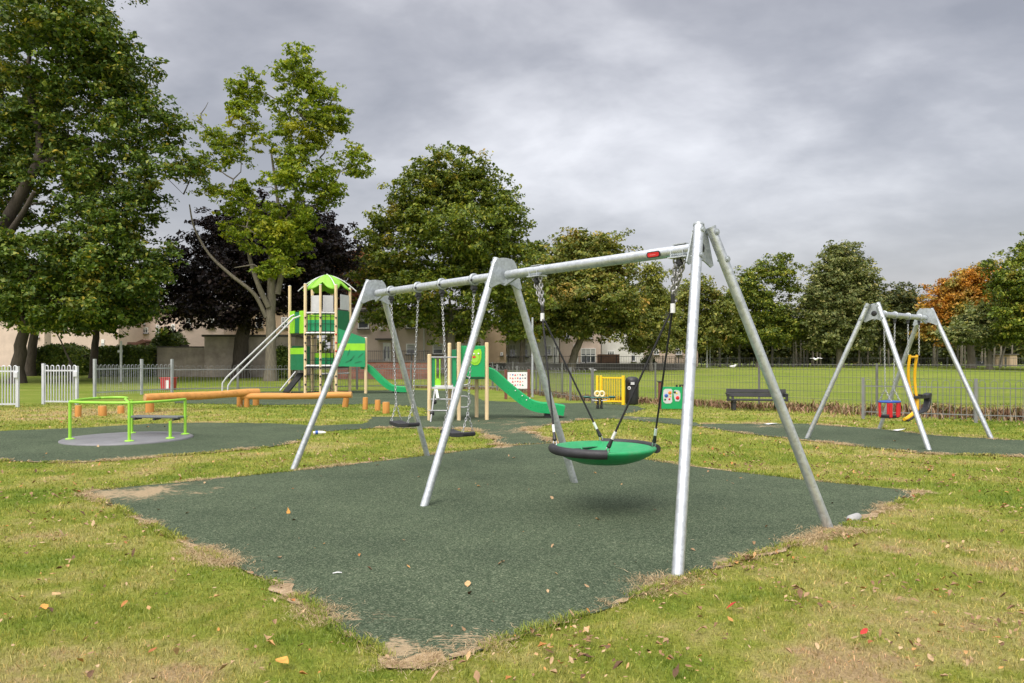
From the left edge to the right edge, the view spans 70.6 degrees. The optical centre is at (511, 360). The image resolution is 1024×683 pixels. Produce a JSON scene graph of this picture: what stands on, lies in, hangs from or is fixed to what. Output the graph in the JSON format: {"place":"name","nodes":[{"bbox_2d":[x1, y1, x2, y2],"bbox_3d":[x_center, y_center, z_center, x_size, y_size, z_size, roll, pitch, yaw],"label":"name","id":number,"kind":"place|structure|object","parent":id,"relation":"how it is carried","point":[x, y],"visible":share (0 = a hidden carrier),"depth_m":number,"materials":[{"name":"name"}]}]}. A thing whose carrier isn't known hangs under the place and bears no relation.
{"place":"outdoors","nodes":[
{"label":"outdoors","id":0,"kind":"place"},
{"bbox_2d":[0,361,1023,682],"bbox_3d":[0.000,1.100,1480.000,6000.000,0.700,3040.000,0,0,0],"label":"lawn","id":1,"kind":"structure","parent":0,"point":[714,389],"depth_m":4.80,"materials":[{"name":"plant"}]},
{"bbox_2d":[0,365,19,406],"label":"park gate","id":2,"kind":"structure","parent":1,"relation":"on","point":[16,373],"depth_m":22.21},
{"bbox_2d":[0,321,50,366],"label":"house","id":3,"kind":"structure","parent":1,"relation":"on","point":[7,339],"depth_m":84.00,"materials":[{"name":"paint"}]},
{"bbox_2d":[0,258,70,375],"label":"dark tree","id":4,"kind":"object","parent":1,"relation":"on","point":[30,367],"visible":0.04,"depth_m":55.75,"materials":[{"name":"green plant"}]},
{"bbox_2d":[40,604,47,608],"bbox_3d":[-2.682,1.414,4.151,0.074,0.012,0.042,0,0,22],"label":"fallen leaf","id":5,"kind":"object","parent":1,"relation":"on","point":[44,606],"visible":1,"depth_m":4.15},
{"bbox_2d":[41,364,78,404],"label":"park gate","id":6,"kind":"structure","parent":1,"relation":"on","point":[43,381],"depth_m":23.64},
{"bbox_2d":[29,297,94,380],"bbox_3d":[-29.280,-1.832,48.239,5.440,6.615,3.331,0,0,0],"label":"forked tree","id":7,"kind":"object","parent":1,"relation":"on","point":[70,363],"visible":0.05,"depth_m":47.91,"materials":[{"name":"green plant"}]},
{"bbox_2d":[36,341,98,375],"bbox_3d":[-36.016,0.036,57.920,5.411,3.134,3.224,0,0,0],"label":"garden hedge","id":8,"kind":"object","parent":1,"relation":"on","point":[50,354],"visible":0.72,"depth_m":56.72,"materials":[{"name":"green plant"}]},
{"bbox_2d":[75,405,81,416],"bbox_3d":[-11.071,1.317,18.441,0.159,0.330,0.153,0,0,0],"label":"stepping stump","id":9,"kind":"object","parent":1,"relation":"on","point":[78,410],"visible":0.83,"depth_m":18.38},
{"bbox_2d":[0,176,189,383],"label":"broad tree","id":10,"kind":"object","parent":1,"relation":"on","point":[107,299],"visible":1,"depth_m":42.41,"materials":[{"name":"green plant"}]},
{"bbox_2d":[51,323,143,348],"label":"house","id":11,"kind":"structure","parent":1,"relation":"on","point":[134,334],"depth_m":73.00,"materials":[{"name":"concrete"}]},
{"bbox_2d":[98,406,106,415],"bbox_3d":[-10.689,1.337,18.866,0.209,0.294,0.204,0,0,0],"label":"stepping stump","id":12,"kind":"object","parent":1,"relation":"on","point":[102,410],"visible":0.86,"depth_m":18.78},
{"bbox_2d":[39,244,173,377],"bbox_3d":[-29.563,-3.534,51.949,10.341,9.909,6.943,0,0,0],"label":"broad tree","id":13,"kind":"object","parent":1,"relation":"on","point":[94,347],"visible":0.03,"depth_m":51.80,"materials":[{"name":"green plant"}]},
{"bbox_2d":[0,0,231,235],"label":"sycamore tree","id":14,"kind":"object","parent":1,"relation":"on","point":[34,117],"visible":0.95,"depth_m":44.28,"materials":[{"name":"green plant"}]},
{"bbox_2d":[117,341,122,381],"bbox_3d":[-24.934,0.080,46.000,0.260,2.594,0.160,0,0,0],"label":"white post","id":15,"kind":"object","parent":1,"relation":"on","point":[120,350],"visible":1,"depth_m":45.93,"materials":[{"name":"grey metal"}]},
{"bbox_2d":[117,406,124,413],"bbox_3d":[-10.613,1.359,19.619,0.171,0.242,0.173,0,0,0],"label":"stepping stump","id":16,"kind":"object","parent":1,"relation":"on","point":[120,409],"visible":0.8,"depth_m":19.56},
{"bbox_2d":[98,343,156,376],"bbox_3d":[-29.133,0.142,54.958,4.948,2.886,2.277,0,0,0],"label":"clipped hedge","id":17,"kind":"object","parent":1,"relation":"on","point":[108,356],"visible":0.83,"depth_m":54.21,"materials":[{"name":"green plant"}]},
{"bbox_2d":[127,339,151,345],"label":"garden shed","id":18,"kind":"structure","parent":1,"relation":"on","point":[144,342],"depth_m":63.00,"materials":[{"name":"brown tile"}]},
{"bbox_2d":[0,422,316,461],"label":"roundabout pad","id":19,"kind":"object","parent":1,"relation":"on","point":[30,445],"visible":0.81,"depth_m":12.94,"materials":[{"name":"rubber"}]},
{"bbox_2d":[58,396,193,445],"bbox_3d":[-7.034,1.083,13.254,2.215,0.734,2.248,0,0,0],"label":"roundabout","id":20,"kind":"object","parent":19,"relation":"on","point":[130,437],"visible":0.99,"depth_m":12.96,"materials":[{"name":"metal"}]},
{"bbox_2d":[143,301,181,339],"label":"house","id":21,"kind":"structure","parent":1,"relation":"on","point":[149,328],"depth_m":78.00,"materials":[{"name":"concrete"}]},
{"bbox_2d":[159,377,177,389],"bbox_3d":[-16.706,1.145,35.156,0.660,0.610,0.550,0,0,0],"label":"red tub","id":22,"kind":"object","parent":1,"relation":"on","point":[167,382],"visible":0.57,"depth_m":34.91,"materials":[{"name":"plastic"}]},
{"bbox_2d":[149,329,189,375],"bbox_3d":[-27.160,-0.525,57.458,3.281,3.985,3.179,0,0,0],"label":"garden bush","id":23,"kind":"object","parent":1,"relation":"on","point":[174,339],"visible":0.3,"depth_m":56.37,"materials":[{"name":"green plant"}]},
{"bbox_2d":[156,346,203,376],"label":"garden wall","id":24,"kind":"structure","parent":1,"relation":"on","point":[191,357],"depth_m":54.60,"materials":[{"name":"concrete"}]},
{"bbox_2d":[143,389,260,412],"bbox_3d":[-9.008,1.176,21.517,0.740,0.588,3.770,0,0,35],"label":"balance log","id":25,"kind":"object","parent":1,"relation":"on","point":[237,393],"visible":0.75,"depth_m":21.22,"materials":[{"name":"wood"}]},
{"bbox_2d":[182,296,235,345],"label":"house","id":26,"kind":"structure","parent":1,"relation":"on","point":[194,337],"depth_m":66.00,"materials":[{"name":"concrete"}]},
{"bbox_2d":[141,187,369,377],"bbox_3d":[-18.713,-5.782,52.181,16.617,14.560,11.660,0,0,0],"label":"copper beech","id":27,"kind":"object","parent":1,"relation":"on","point":[203,286],"visible":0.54,"depth_m":51.21,"materials":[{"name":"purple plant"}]},
{"bbox_2d":[202,335,315,376],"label":"garage","id":28,"kind":"structure","parent":1,"relation":"on","point":[218,351],"depth_m":54.00,"materials":[{"name":"stone"}]},
{"bbox_2d":[236,297,316,364],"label":"house","id":29,"kind":"structure","parent":1,"relation":"on","point":[281,319],"depth_m":69.00,"materials":[{"name":"concrete"}]},
{"bbox_2d":[281,317,287,327],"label":"window","id":30,"kind":"structure","parent":29,"relation":"in","point":[283,319],"depth_m":68.91,"materials":[{"name":"white paint"}]},
{"bbox_2d":[179,41,375,380],"bbox_3d":[-15.248,-9.650,46.951,12.676,22.238,6.705,0,0,0],"label":"pale tree","id":31,"kind":"object","parent":1,"relation":"on","point":[287,176],"visible":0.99,"depth_m":46.69,"materials":[{"name":"green plant"}]},
{"bbox_2d":[275,656,288,662],"bbox_3d":[-1.078,1.406,3.387,0.080,0.015,0.062,0,0,0],"label":"fallen leaf","id":32,"kind":"object","parent":1,"relation":"on","point":[284,659],"visible":1,"depth_m":3.40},
{"bbox_2d":[276,343,295,378],"bbox_3d":[-16.457,0.161,51.956,1.848,2.829,2.007,0,0,0],"label":"garden bush","id":33,"kind":"object","parent":1,"relation":"on","point":[282,356],"visible":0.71,"depth_m":51.36,"materials":[{"name":"green plant"}]},
{"bbox_2d":[240,392,352,406],"bbox_3d":[-6.648,1.228,22.300,3.423,0.514,0.206,0,0,0],"label":"balance log","id":34,"kind":"object","parent":1,"relation":"on","point":[345,396],"visible":0.89,"depth_m":22.21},
{"bbox_2d":[313,431,325,433],"bbox_3d":[-3.715,1.395,13.947,0.243,0.074,0.078,0,0,-11],"label":"crumpled bottle","id":35,"kind":"object","parent":1,"relation":"on","point":[318,432],"visible":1,"depth_m":13.92,"materials":[{"name":"white plastic"}]},
{"bbox_2d":[93,359,593,402],"bbox_3d":[-5.779,0.700,31.385,19.547,1.500,10.376,0,0,12],"label":"bow top fence","id":36,"kind":"object","parent":1,"relation":"on","point":[172,388],"visible":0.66,"depth_m":31.75,"materials":[{"name":"metal"}]},
{"bbox_2d":[322,250,387,314],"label":"copper beech","id":37,"kind":"object","parent":1,"relation":"on","point":[356,295],"visible":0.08,"depth_m":65.16,"materials":[{"name":"green plant"}]},
{"bbox_2d":[362,397,367,409],"bbox_3d":[-4.331,1.288,21.322,0.159,0.388,0.153,0,0,0],"label":"stepping stump","id":38,"kind":"object","parent":1,"relation":"on","point":[365,403],"visible":0.84,"depth_m":21.26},
{"bbox_2d":[329,350,426,378],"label":"brick wall","id":39,"kind":"structure","parent":1,"relation":"on","point":[387,373],"depth_m":50.00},
{"bbox_2d":[375,400,380,410],"bbox_3d":[-3.875,1.312,20.851,0.161,0.337,0.163,0,0,0],"label":"stepping stump","id":40,"kind":"object","parent":1,"relation":"on","point":[378,405],"visible":0.8,"depth_m":20.79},
{"bbox_2d":[382,402,389,413],"bbox_3d":[-3.435,1.309,19.713,0.191,0.341,0.194,0,0,0],"label":"stepping stump","id":41,"kind":"object","parent":1,"relation":"on","point":[385,407],"visible":0.87,"depth_m":19.64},
{"bbox_2d":[333,307,483,372],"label":"house","id":42,"kind":"structure","parent":1,"relation":"on","point":[379,340],"depth_m":62.00,"materials":[{"name":"paint"}]},
{"bbox_2d":[357,315,369,329],"bbox_3d":[-12.737,-3.221,61.910,1.112,1.230,0.220,0,0,0],"label":"window","id":43,"kind":"structure","parent":42,"relation":"in","point":[361,326],"depth_m":61.94,"materials":[{"name":"glass"}]},
{"bbox_2d":[383,343,390,360],"bbox_3d":[-10.724,-0.267,61.962,0.659,2.453,0.115,0,0,0],"label":"door","id":44,"kind":"structure","parent":42,"relation":"in","point":[386,346],"depth_m":61.93,"materials":[{"name":"white paint"}]},
{"bbox_2d":[405,344,416,354],"bbox_3d":[-8.638,-0.915,61.910,1.038,1.010,0.220,0,0,0],"label":"window","id":45,"kind":"structure","parent":42,"relation":"in","point":[409,347],"depth_m":61.94,"materials":[{"name":"glass"}]},
{"bbox_2d":[431,344,443,354],"bbox_3d":[-6.350,-0.915,61.910,1.075,1.010,0.220,0,0,0],"label":"window","id":46,"kind":"structure","parent":42,"relation":"in","point":[437,350],"depth_m":61.94,"materials":[{"name":"glass"}]},
{"bbox_2d":[175,390,702,444],"bbox_3d":[-3.837,1.441,23.806,12.695,0.001,23.890,0,0,-29],"label":"play pad","id":47,"kind":"object","parent":1,"relation":"on","point":[505,419],"visible":0.57,"depth_m":19.54,"materials":[{"name":"rubber"}]},
{"bbox_2d":[221,274,406,392],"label":"climbing tower","id":48,"kind":"structure","parent":47,"relation":"on","point":[326,321],"depth_m":31.36,"materials":[{"name":"green plastic"}]},
{"bbox_2d":[427,342,564,421],"bbox_3d":[-0.351,0.512,17.790,3.357,1.915,1.716,0,0,0],"label":"slide unit","id":49,"kind":"object","parent":47,"relation":"on","point":[480,368],"visible":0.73,"depth_m":17.46,"materials":[{"name":"green plastic"}]},
{"bbox_2d":[583,390,615,408],"bbox_3d":[2.598,1.173,21.471,0.980,0.555,0.220,0,0,0],"label":"spring seesaw","id":50,"kind":"object","parent":47,"relation":"on","point":[600,397],"visible":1,"depth_m":21.42,"materials":[{"name":"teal plastic"}]},
{"bbox_2d":[596,375,624,404],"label":"yellow gate","id":51,"kind":"structure","parent":47,"relation":"on","point":[612,378],"depth_m":23.47,"materials":[{"name":"metal"}]},
{"bbox_2d":[342,141,558,375],"bbox_3d":[-5.052,-7.976,55.864,17.500,18.630,10.519,0,0,0],"label":"maple tree","id":52,"kind":"object","parent":1,"relation":"on","point":[467,244],"visible":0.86,"depth_m":55.49,"materials":[{"name":"green plant"}]},
{"bbox_2d":[484,324,509,368],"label":"house","id":53,"kind":"structure","parent":1,"relation":"on","point":[497,352],"depth_m":70.00,"materials":[{"name":"paint"}]},
{"bbox_2d":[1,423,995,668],"bbox_3d":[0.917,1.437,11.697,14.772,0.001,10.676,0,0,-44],"label":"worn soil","id":54,"kind":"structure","parent":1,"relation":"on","point":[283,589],"depth_m":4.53,"materials":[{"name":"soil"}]},
{"bbox_2d":[88,443,910,659],"bbox_3d":[0.069,1.440,7.979,7.190,0.001,6.452,0,0,-43],"label":"swing pad","id":55,"kind":"object","parent":1,"relation":"on","point":[374,514],"visible":0.82,"depth_m":6.22,"materials":[{"name":"rubber"}]},
{"bbox_2d":[290,221,833,576],"bbox_3d":[-0.086,0.190,7.871,2.210,2.613,6.275,0,0,-40],"label":"swing","id":56,"kind":"object","parent":55,"relation":"on","point":[695,251],"visible":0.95,"depth_m":6.51,"materials":[{"name":"metal"}]},
{"bbox_2d":[389,300,419,426],"bbox_3d":[-1.405,0.046,9.430,0.180,1.647,0.677,0,0,-40],"label":"flat swing","id":57,"kind":"object","parent":56,"relation":"hanging from","point":[398,423],"visible":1,"depth_m":9.33,"materials":[{"name":"black rubber"}]},
{"bbox_2d":[440,293,475,436],"bbox_3d":[-0.642,0.061,8.529,0.180,1.677,0.660,0,0,-40],"label":"flat swing","id":58,"kind":"object","parent":56,"relation":"hanging from","point":[454,432],"visible":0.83,"depth_m":8.41,"materials":[{"name":"black rubber"}]},
{"bbox_2d":[532,257,685,465],"bbox_3d":[0.839,0.059,6.779,1.268,1.872,1.472,0,0,0],"label":"basket swing","id":59,"kind":"object","parent":56,"relation":"hanging from","point":[611,451],"visible":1,"depth_m":6.64,"materials":[{"name":"green plastic"}]},
{"bbox_2d":[0,418,1023,678],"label":"dry grass","id":60,"kind":"structure","parent":1,"relation":"on","point":[816,536],"depth_m":5.43,"materials":[{"name":"plant"}]},
{"bbox_2d":[0,403,1023,682],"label":"leaf litter","id":61,"kind":"object","parent":1,"relation":"on","point":[608,645],"visible":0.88,"depth_m":4.63,"materials":[{"name":"plant"}]},
{"bbox_2d":[504,370,529,398],"bbox_3d":[0.198,0.902,27.000,0.964,1.096,0.110,0,0,0],"label":"notice board","id":62,"kind":"object","parent":1,"relation":"on","point":[520,380],"visible":0.93,"depth_m":26.96,"materials":[{"name":"white paint"}]},
{"bbox_2d":[486,239,550,362],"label":"tall tree","id":63,"kind":"object","parent":1,"relation":"on","point":[540,249],"visible":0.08,"depth_m":73.48,"materials":[{"name":"green plant"}]},
{"bbox_2d":[531,317,533,396],"bbox_3d":[0.805,-0.113,28.400,0.090,3.126,0.090,0,0,0],"label":"slim pole","id":64,"kind":"object","parent":1,"relation":"on","point":[532,376],"visible":0.81,"depth_m":28.38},
{"bbox_2d":[507,332,558,362],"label":"house","id":65,"kind":"structure","parent":1,"relation":"on","point":[513,348],"depth_m":76.00,"materials":[{"name":"paint"}]},
{"bbox_2d":[509,344,516,357],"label":"window","id":66,"kind":"structure","parent":65,"relation":"in","point":[512,347],"depth_m":75.93,"materials":[{"name":"glass"}]},
{"bbox_2d":[518,344,528,357],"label":"window","id":67,"kind":"structure","parent":65,"relation":"in","point":[526,345],"depth_m":75.93,"materials":[{"name":"glass"}]},
{"bbox_2d":[544,345,550,355],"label":"window","id":68,"kind":"structure","parent":65,"relation":"in","point":[548,347],"depth_m":75.95,"materials":[{"name":"glass"}]},
{"bbox_2d":[553,344,557,362],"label":"door","id":69,"kind":"structure","parent":65,"relation":"in","point":[555,351],"depth_m":75.93,"materials":[{"name":"white paint"}]},
{"bbox_2d":[317,335,821,363],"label":"distant treeline","id":70,"kind":"object","parent":1,"relation":"on","point":[323,347],"visible":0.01,"depth_m":192.38,"materials":[{"name":"green plant"}]},
{"bbox_2d":[559,333,600,362],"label":"house","id":71,"kind":"structure","parent":1,"relation":"on","point":[589,348],"depth_m":78.00,"materials":[{"name":"paint"}]},
{"bbox_2d":[581,348,595,362],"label":"window","id":72,"kind":"structure","parent":71,"relation":"in","point":[584,351],"depth_m":77.94,"materials":[{"name":"glass"}]},
{"bbox_2d":[489,355,684,369],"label":"dark wall","id":73,"kind":"structure","parent":1,"relation":"on","point":[640,366],"depth_m":70.00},
{"bbox_2d":[513,226,668,371],"bbox_3d":[6.600,-5.495,65.240,12.385,13.406,10.996,0,0,35],"label":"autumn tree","id":74,"kind":"object","parent":1,"relation":"on","point":[606,301],"visible":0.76,"depth_m":63.82,"materials":[{"name":"green plant"}]},
{"bbox_2d":[597,354,619,362],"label":"timber fence","id":75,"kind":"object","parent":1,"relation":"on","point":[612,359],"visible":0.5,"depth_m":74.00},
{"bbox_2d":[601,331,642,362],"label":"house","id":76,"kind":"structure","parent":1,"relation":"on","point":[612,347],"depth_m":80.00,"materials":[{"name":"paint"}]},
{"bbox_2d":[631,353,635,361],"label":"window","id":77,"kind":"structure","parent":76,"relation":"in","point":[633,359],"depth_m":79.96,"materials":[{"name":"white paint"}]},
{"bbox_2d":[625,377,638,403],"bbox_3d":[3.916,0.981,23.569,0.442,0.898,0.450,0,0,0],"label":"litter bin","id":78,"kind":"object","parent":1,"relation":"on","point":[630,383],"visible":0.94,"depth_m":23.39,"materials":[{"name":"black plastic"}]},
{"bbox_2d":[640,354,655,362],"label":"garden bush","id":79,"kind":"object","parent":1,"relation":"on","point":[644,360],"visible":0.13,"depth_m":71.46,"materials":[{"name":"green plant"}]},
{"bbox_2d":[618,260,685,370],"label":"birch tree","id":80,"kind":"object","parent":1,"relation":"on","point":[659,304],"visible":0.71,"depth_m":67.36,"materials":[{"name":"green plant"}]},
{"bbox_2d":[657,381,682,409],"bbox_3d":[4.632,1.028,20.958,0.833,0.844,0.120,0,0,0],"label":"play panel","id":81,"kind":"object","parent":1,"relation":"on","point":[671,397],"visible":0.89,"depth_m":20.93,"materials":[{"name":"green plastic"}]},
{"bbox_2d":[643,330,697,365],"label":"house","id":82,"kind":"structure","parent":1,"relation":"on","point":[681,359],"depth_m":88.00,"materials":[{"name":"paint"}]},
{"bbox_2d":[659,273,739,353],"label":"turning tree","id":83,"kind":"object","parent":1,"relation":"on","point":[715,324],"visible":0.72,"depth_m":78.82,"materials":[{"name":"green plant"}]},
{"bbox_2d":[706,337,707,367],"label":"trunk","id":84,"kind":"object","parent":1,"relation":"on","point":[707,356],"visible":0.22,"depth_m":79.97,"materials":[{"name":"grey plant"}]},
{"bbox_2d":[411,362,1023,409],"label":"wire fence","id":85,"kind":"object","parent":1,"relation":"on","point":[520,365],"visible":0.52,"depth_m":23.38,"materials":[{"name":"metal"}]},
{"bbox_2d":[412,384,1023,422],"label":"scrub","id":86,"kind":"object","parent":1,"relation":"on","point":[845,410],"visible":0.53,"depth_m":19.88,"materials":[{"name":"plant"}]},
{"bbox_2d":[710,332,736,366],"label":"slender tree","id":87,"kind":"object","parent":1,"relation":"on","point":[720,353],"visible":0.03,"depth_m":83.90,"materials":[{"name":"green plant"}]},
{"bbox_2d":[735,320,742,366],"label":"slender tree","id":88,"kind":"object","parent":1,"relation":"on","point":[739,362],"visible":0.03,"depth_m":84.90,"materials":[{"name":"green plant"}]},
{"bbox_2d":[725,389,787,410],"bbox_3d":[7.033,1.144,20.798,1.695,0.612,0.580,0,0,10],"label":"park bench","id":89,"kind":"object","parent":1,"relation":"on","point":[731,393],"visible":0.85,"depth_m":20.98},
{"bbox_2d":[720,252,810,366],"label":"green tree","id":90,"kind":"object","parent":1,"relation":"on","point":[768,324],"visible":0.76,"depth_m":81.12,"materials":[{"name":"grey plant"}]},
{"bbox_2d":[775,327,809,366],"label":"slender tree","id":91,"kind":"object","parent":1,"relation":"on","point":[797,340],"visible":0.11,"depth_m":83.90,"materials":[{"name":"green plant"}]},
{"bbox_2d":[798,334,810,366],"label":"slender tree","id":92,"kind":"object","parent":1,"relation":"on","point":[807,340],"visible":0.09,"depth_m":85.90,"materials":[{"name":"green plant"}]},
{"bbox_2d":[784,239,891,367],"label":"lime tree","id":93,"kind":"object","parent":1,"relation":"on","point":[842,288],"visible":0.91,"depth_m":78.59,"materials":[{"name":"green plant"}]},
{"bbox_2d":[667,357,1019,366],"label":"field railing","id":94,"kind":"object","parent":1,"relation":"on","point":[860,361],"visible":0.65,"depth_m":83.19,"materials":[{"name":"metal"}]},
{"bbox_2d":[846,513,861,522],"bbox_3d":[3.085,1.427,6.513,0.183,0.089,0.084,0,0,-37],"label":"stone","id":95,"kind":"object","parent":1,"relation":"on","point":[855,516],"visible":0.62,"depth_m":6.48,"materials":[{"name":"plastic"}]},
{"bbox_2d":[698,316,1023,365],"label":"woodland","id":96,"kind":"object","parent":1,"relation":"on","point":[787,352],"depth_m":93.69,"materials":[{"name":"plant"}]},
{"bbox_2d":[703,423,1023,455],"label":"toddler swing pad","id":97,"kind":"object","parent":1,"relation":"on","point":[877,438],"visible":0.86,"depth_m":13.24,"materials":[{"name":"rubber"}]},
{"bbox_2d":[805,302,993,449],"bbox_3d":[7.205,0.241,13.389,3.075,2.511,2.286,0,0,-38],"label":"toddler swing","id":98,"kind":"object","parent":97,"relation":"on","point":[874,311],"visible":0.94,"depth_m":13.13,"materials":[{"name":"metal"}]},
{"bbox_2d":[878,323,900,417],"bbox_3d":[6.824,0.175,13.065,0.445,1.730,0.337,0,0,-41],"label":"cradle swing","id":99,"kind":"object","parent":98,"relation":"hanging from","point":[890,414],"visible":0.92,"depth_m":12.97,"materials":[{"name":"red plastic"}]},
{"bbox_2d":[902,324,931,421],"bbox_3d":[7.724,0.227,13.772,1.090,1.833,0.251,0,0,-44],"label":"parent child swing","id":100,"kind":"object","parent":98,"relation":"hanging from","point":[927,397],"visible":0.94,"depth_m":13.78,"materials":[{"name":"metal"}]},
{"bbox_2d":[860,628,867,633],"bbox_3d":[1.838,1.414,3.772,0.035,0.025,0.043,0,0,31],"label":"fallen leaf","id":101,"kind":"object","parent":1,"relation":"on","point":[864,631],"visible":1,"depth_m":3.77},
{"bbox_2d":[867,281,934,366],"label":"green tree","id":102,"kind":"object","parent":1,"relation":"on","point":[901,299],"visible":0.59,"depth_m":84.97,"materials":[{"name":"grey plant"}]},
{"bbox_2d":[922,324,941,366],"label":"slender tree","id":103,"kind":"object","parent":1,"relation":"on","point":[934,341],"visible":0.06,"depth_m":85.93,"materials":[{"name":"green plant"}]},
{"bbox_2d":[861,378,1023,422],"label":"bow top fence","id":104,"kind":"object","parent":1,"relation":"on","point":[975,387],"visible":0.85,"depth_m":16.89,"materials":[{"name":"metal"}]},
{"bbox_2d":[952,342,962,359],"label":"slender tree","id":105,"kind":"object","parent":1,"relation":"on","point":[957,354],"depth_m":83.92,"materials":[{"name":"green plant"}]},
{"bbox_2d":[908,261,1008,367],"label":"orange tree","id":106,"kind":"object","parent":1,"relation":"on","point":[960,290],"visible":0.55,"depth_m":76.93,"materials":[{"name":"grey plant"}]},
{"bbox_2d":[928,299,1023,369],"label":"green tree","id":107,"kind":"object","parent":1,"relation":"on","point":[971,327],"visible":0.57,"depth_m":71.30,"materials":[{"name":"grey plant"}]},
{"bbox_2d":[977,232,1023,346],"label":"green tree","id":108,"kind":"object","parent":1,"relation":"on","point":[1004,279],"visible":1,"depth_m":67.67,"materials":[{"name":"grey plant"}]},
{"bbox_2d":[998,347,1005,367],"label":"slender tree","id":109,"kind":"object","parent":1,"relation":"on","point":[1001,359],"depth_m":79.91,"materials":[{"name":"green plant"}]},
{"bbox_2d":[995,354,1018,365],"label":"brown hut","id":110,"kind":"object","parent":1,"relation":"on","point":[1011,359],"visible":0.61,"depth_m":88.25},
{"bbox_2d":[0,0,1023,359],"label":"sky","id":111,"kind":"structure","parent":0,"point":[893,127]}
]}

